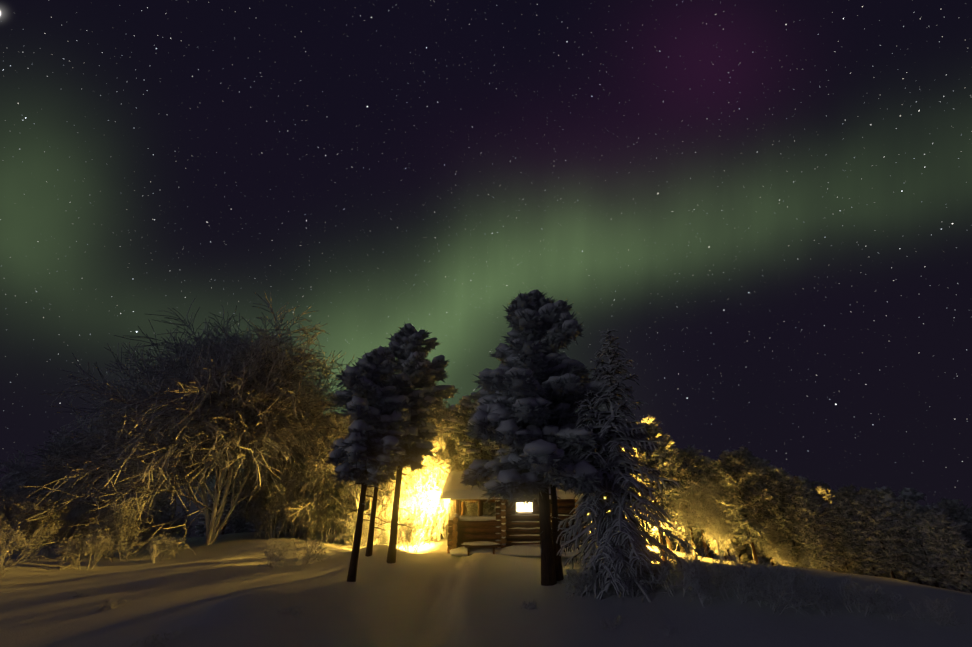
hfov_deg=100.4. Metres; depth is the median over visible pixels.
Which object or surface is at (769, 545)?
birch
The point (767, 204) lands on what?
sky
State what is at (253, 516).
birch
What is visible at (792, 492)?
conifer
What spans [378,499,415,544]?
shield shrub
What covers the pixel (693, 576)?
shrub
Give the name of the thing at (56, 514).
birch scrub
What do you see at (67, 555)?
shrub
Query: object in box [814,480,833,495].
conifer
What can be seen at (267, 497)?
tree
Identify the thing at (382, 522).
shield shrub
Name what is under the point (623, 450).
conifer
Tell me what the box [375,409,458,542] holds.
tree
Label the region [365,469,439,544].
birch
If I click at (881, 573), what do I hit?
forest
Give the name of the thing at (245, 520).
birch
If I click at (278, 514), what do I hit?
tall birch
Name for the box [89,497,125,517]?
birch scrub
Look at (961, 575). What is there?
conifer
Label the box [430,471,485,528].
tree
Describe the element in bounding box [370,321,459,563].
pine
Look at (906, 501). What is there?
conifer
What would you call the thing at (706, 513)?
shrub
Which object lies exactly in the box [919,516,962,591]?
conifer
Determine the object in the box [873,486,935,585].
conifer
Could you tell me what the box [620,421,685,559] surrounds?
conifer
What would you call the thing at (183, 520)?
birch scrub
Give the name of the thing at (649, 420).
conifer
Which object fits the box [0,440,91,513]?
birch
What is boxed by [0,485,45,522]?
tree
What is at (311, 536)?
lit shrub
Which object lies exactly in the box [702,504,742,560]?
birch
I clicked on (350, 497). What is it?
birch
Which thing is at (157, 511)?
conifer
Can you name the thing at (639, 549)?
rimed spruce
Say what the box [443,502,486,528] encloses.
birch
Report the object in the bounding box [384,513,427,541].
lit shrub
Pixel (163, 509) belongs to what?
forest
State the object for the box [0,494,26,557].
tree
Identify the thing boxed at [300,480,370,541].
birch
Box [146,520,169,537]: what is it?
birch scrub
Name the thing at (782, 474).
forest
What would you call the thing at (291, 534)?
lit shrub
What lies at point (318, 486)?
tree
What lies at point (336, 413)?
tree
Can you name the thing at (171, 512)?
forest
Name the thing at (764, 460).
conifer
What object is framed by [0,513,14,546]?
birch scrub
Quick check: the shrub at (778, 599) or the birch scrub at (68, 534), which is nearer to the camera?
the shrub at (778, 599)
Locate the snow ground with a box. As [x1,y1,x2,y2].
[0,532,971,646]
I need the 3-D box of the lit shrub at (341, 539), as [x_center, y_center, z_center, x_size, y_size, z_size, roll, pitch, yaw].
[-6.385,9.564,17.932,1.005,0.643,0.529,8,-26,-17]
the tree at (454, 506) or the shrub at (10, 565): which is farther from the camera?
the tree at (454, 506)
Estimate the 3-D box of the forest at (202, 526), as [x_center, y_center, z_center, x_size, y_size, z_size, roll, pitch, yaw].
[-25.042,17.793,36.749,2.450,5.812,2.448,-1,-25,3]
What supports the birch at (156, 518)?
on the snow ground
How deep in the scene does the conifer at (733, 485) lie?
13.77 m
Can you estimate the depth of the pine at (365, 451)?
10.96 m
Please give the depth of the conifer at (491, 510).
23.90 m
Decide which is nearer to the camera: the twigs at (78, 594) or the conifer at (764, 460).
the twigs at (78, 594)
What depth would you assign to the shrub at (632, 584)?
7.90 m
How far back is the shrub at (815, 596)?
6.62 m
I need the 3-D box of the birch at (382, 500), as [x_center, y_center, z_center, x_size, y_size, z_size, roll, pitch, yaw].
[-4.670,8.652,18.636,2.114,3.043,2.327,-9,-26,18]
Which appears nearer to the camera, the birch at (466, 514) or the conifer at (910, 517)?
the conifer at (910, 517)
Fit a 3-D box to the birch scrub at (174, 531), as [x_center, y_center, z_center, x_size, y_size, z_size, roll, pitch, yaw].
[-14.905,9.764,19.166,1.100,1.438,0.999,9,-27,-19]
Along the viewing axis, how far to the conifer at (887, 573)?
17.73 m
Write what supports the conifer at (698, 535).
on the snow ground
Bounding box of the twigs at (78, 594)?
[70,588,89,596]
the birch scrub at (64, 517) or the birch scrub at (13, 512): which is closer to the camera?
the birch scrub at (13, 512)
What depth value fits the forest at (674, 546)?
31.27 m
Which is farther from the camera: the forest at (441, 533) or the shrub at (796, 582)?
the forest at (441, 533)
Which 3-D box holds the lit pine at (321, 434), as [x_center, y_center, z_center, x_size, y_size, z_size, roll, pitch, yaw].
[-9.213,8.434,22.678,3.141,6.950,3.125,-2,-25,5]
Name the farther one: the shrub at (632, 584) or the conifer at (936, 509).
the conifer at (936, 509)
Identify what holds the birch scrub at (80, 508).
on the snow ground
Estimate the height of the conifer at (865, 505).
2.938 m
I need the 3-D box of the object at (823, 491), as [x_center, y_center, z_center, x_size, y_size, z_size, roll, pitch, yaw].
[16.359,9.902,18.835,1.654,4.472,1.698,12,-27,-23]
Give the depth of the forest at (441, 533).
30.94 m
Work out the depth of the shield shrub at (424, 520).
16.48 m
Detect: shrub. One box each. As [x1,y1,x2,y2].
[0,523,64,566]
[0,558,17,579]
[35,519,71,555]
[51,528,116,570]
[98,526,143,559]
[140,532,190,562]
[259,539,290,568]
[285,531,296,537]
[291,536,328,564]
[302,530,316,539]
[329,505,390,547]
[331,532,353,543]
[347,504,390,544]
[376,510,427,549]
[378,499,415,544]
[380,504,446,552]
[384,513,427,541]
[559,567,575,589]
[564,565,600,600]
[620,569,648,596]
[633,544,716,596]
[639,560,669,590]
[671,551,720,606]
[702,548,782,607]
[733,559,814,615]
[748,562,837,606]
[796,572,840,616]
[832,574,894,618]
[859,591,917,623]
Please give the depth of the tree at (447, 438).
22.33 m
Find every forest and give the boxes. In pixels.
[146,504,170,535]
[157,508,176,536]
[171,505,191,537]
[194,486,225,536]
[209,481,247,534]
[219,519,239,534]
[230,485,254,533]
[436,519,447,538]
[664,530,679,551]
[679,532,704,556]
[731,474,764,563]
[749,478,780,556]
[759,556,776,565]
[768,465,798,566]
[769,469,789,562]
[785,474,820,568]
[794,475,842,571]
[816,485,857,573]
[817,492,849,572]
[858,561,891,577]
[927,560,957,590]
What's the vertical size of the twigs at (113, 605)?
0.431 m
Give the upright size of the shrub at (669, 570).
1.023 m
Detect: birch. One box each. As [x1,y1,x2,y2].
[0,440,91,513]
[1,412,181,552]
[7,292,355,558]
[112,461,196,537]
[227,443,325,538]
[234,496,278,536]
[240,491,266,531]
[248,452,291,535]
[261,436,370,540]
[261,441,314,535]
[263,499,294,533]
[266,466,343,539]
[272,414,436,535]
[273,497,317,538]
[289,498,323,532]
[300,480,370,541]
[304,491,355,542]
[312,483,359,541]
[323,430,367,528]
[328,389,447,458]
[329,517,363,541]
[331,484,370,540]
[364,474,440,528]
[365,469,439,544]
[368,493,409,537]
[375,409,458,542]
[409,478,454,543]
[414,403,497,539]
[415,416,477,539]
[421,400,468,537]
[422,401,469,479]
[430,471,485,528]
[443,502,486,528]
[445,465,489,539]
[605,473,678,534]
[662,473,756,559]
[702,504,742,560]
[757,521,817,568]
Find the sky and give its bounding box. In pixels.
[0,0,971,558]
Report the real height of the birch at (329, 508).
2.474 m
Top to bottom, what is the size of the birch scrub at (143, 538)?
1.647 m
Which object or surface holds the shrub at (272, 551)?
on the snow ground
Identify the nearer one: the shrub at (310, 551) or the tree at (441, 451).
the shrub at (310, 551)
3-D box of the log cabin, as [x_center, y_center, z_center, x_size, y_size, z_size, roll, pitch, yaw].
[1.376,8.527,18.881,7.798,3.735,5.822,-1,-25,2]
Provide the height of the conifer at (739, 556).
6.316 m
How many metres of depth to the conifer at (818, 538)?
12.16 m
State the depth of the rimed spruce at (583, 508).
8.93 m
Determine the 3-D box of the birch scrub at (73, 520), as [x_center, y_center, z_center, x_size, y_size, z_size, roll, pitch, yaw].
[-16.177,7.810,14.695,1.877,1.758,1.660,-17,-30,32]
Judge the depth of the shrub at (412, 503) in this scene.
19.06 m
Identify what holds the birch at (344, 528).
on the snow ground
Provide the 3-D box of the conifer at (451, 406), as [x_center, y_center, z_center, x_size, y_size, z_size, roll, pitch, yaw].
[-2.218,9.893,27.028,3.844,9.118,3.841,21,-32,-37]
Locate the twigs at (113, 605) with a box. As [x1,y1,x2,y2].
[96,595,125,610]
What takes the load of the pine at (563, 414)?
on the snow ground
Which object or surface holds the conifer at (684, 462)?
on the snow ground
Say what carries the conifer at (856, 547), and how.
on the snow ground
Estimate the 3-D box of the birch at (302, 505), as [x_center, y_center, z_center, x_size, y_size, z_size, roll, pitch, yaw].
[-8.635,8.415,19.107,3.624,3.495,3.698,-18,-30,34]
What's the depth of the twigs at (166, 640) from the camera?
5.31 m
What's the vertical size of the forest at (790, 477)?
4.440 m
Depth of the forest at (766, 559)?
30.82 m
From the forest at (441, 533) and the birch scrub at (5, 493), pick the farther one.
the forest at (441, 533)
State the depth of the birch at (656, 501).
18.54 m
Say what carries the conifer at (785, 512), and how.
on the snow ground
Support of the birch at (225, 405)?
on the snow ground
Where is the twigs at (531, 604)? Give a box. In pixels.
[520,600,536,608]
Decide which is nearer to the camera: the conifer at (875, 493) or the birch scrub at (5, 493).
the birch scrub at (5, 493)
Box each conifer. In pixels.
[145,500,169,532]
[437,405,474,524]
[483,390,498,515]
[616,415,645,544]
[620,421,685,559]
[636,416,691,550]
[659,452,702,559]
[664,440,695,552]
[673,448,714,557]
[684,444,713,557]
[698,457,741,560]
[702,458,743,563]
[708,451,771,563]
[718,450,751,563]
[732,444,780,565]
[753,457,786,564]
[762,468,814,567]
[772,478,818,568]
[794,483,846,571]
[796,476,818,491]
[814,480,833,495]
[816,502,861,569]
[828,493,882,576]
[829,484,883,575]
[846,493,911,578]
[858,486,906,580]
[862,486,906,580]
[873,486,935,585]
[885,502,954,588]
[898,487,933,517]
[899,497,934,586]
[919,512,971,593]
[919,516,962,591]
[925,505,971,591]
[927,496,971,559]
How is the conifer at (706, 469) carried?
on the snow ground
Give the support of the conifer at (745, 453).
on the snow ground
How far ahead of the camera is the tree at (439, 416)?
21.19 m
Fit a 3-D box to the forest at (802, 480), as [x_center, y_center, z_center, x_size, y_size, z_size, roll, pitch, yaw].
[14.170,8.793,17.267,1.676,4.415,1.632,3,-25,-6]
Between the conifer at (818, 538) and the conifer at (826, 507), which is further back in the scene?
the conifer at (826, 507)
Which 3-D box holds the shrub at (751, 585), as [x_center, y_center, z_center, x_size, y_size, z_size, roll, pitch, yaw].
[4.604,4.582,7.240,0.970,1.011,1.226,13,-28,-26]
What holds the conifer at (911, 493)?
on the snow ground
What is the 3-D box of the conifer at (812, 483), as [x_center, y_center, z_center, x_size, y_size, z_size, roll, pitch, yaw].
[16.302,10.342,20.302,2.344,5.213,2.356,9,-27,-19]
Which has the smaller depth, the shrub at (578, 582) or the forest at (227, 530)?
the shrub at (578, 582)
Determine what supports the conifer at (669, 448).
on the snow ground
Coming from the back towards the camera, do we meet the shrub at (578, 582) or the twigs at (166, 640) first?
the shrub at (578, 582)
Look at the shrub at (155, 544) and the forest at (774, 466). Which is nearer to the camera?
the shrub at (155, 544)
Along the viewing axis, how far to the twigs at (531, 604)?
7.90 m
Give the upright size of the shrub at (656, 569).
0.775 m
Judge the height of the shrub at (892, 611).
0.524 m
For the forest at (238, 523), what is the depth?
38.70 m
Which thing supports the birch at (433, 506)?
on the snow ground
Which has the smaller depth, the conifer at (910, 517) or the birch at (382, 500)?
the conifer at (910, 517)
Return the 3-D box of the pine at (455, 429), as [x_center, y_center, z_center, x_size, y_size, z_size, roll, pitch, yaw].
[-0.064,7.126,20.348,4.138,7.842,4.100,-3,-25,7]
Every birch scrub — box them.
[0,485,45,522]
[0,488,38,513]
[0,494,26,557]
[0,499,28,540]
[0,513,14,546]
[1,494,77,557]
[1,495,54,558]
[11,514,76,558]
[42,502,79,546]
[55,497,98,554]
[56,511,101,557]
[72,501,150,554]
[73,508,132,557]
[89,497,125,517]
[121,515,156,554]
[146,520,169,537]
[157,514,183,543]
[173,514,194,537]
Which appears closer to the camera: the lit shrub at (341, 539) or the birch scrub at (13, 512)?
the birch scrub at (13, 512)
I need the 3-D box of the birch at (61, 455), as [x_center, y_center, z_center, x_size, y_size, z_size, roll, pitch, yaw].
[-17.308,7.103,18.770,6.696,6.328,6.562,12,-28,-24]
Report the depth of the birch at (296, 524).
18.74 m
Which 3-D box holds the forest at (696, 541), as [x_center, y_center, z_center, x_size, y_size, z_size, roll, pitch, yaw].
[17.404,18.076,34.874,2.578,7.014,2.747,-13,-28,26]
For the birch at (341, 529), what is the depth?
19.39 m
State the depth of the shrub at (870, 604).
6.60 m
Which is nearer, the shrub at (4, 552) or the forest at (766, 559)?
the shrub at (4, 552)
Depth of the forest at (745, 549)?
21.82 m
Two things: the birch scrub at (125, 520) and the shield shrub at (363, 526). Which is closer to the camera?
the birch scrub at (125, 520)
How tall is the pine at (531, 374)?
7.977 m
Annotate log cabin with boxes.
[438,471,597,557]
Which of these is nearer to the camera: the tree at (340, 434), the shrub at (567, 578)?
the shrub at (567, 578)
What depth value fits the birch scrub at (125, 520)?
13.46 m
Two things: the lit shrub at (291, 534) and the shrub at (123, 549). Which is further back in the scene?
the lit shrub at (291, 534)
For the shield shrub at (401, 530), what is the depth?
15.62 m
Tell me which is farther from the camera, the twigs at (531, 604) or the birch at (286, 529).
the birch at (286, 529)
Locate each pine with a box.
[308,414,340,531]
[322,346,414,581]
[364,466,405,556]
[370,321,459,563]
[440,390,503,515]
[458,289,648,585]
[496,399,592,580]
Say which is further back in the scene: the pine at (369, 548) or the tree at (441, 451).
the tree at (441, 451)
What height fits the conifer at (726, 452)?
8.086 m
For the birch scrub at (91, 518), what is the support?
on the snow ground
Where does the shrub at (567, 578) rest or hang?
on the snow ground
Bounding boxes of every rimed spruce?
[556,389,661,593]
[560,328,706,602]
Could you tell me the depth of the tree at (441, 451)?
21.13 m
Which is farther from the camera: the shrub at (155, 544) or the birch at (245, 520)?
the birch at (245, 520)
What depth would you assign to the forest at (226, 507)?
29.67 m
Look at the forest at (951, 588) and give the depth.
15.25 m
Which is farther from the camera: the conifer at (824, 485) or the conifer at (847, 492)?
the conifer at (824, 485)
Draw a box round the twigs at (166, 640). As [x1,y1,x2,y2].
[130,630,179,646]
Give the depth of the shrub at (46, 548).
16.10 m
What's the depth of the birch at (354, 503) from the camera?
19.13 m
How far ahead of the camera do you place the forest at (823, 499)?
17.98 m
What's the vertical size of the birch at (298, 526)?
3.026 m
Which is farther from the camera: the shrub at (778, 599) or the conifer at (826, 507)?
the conifer at (826, 507)

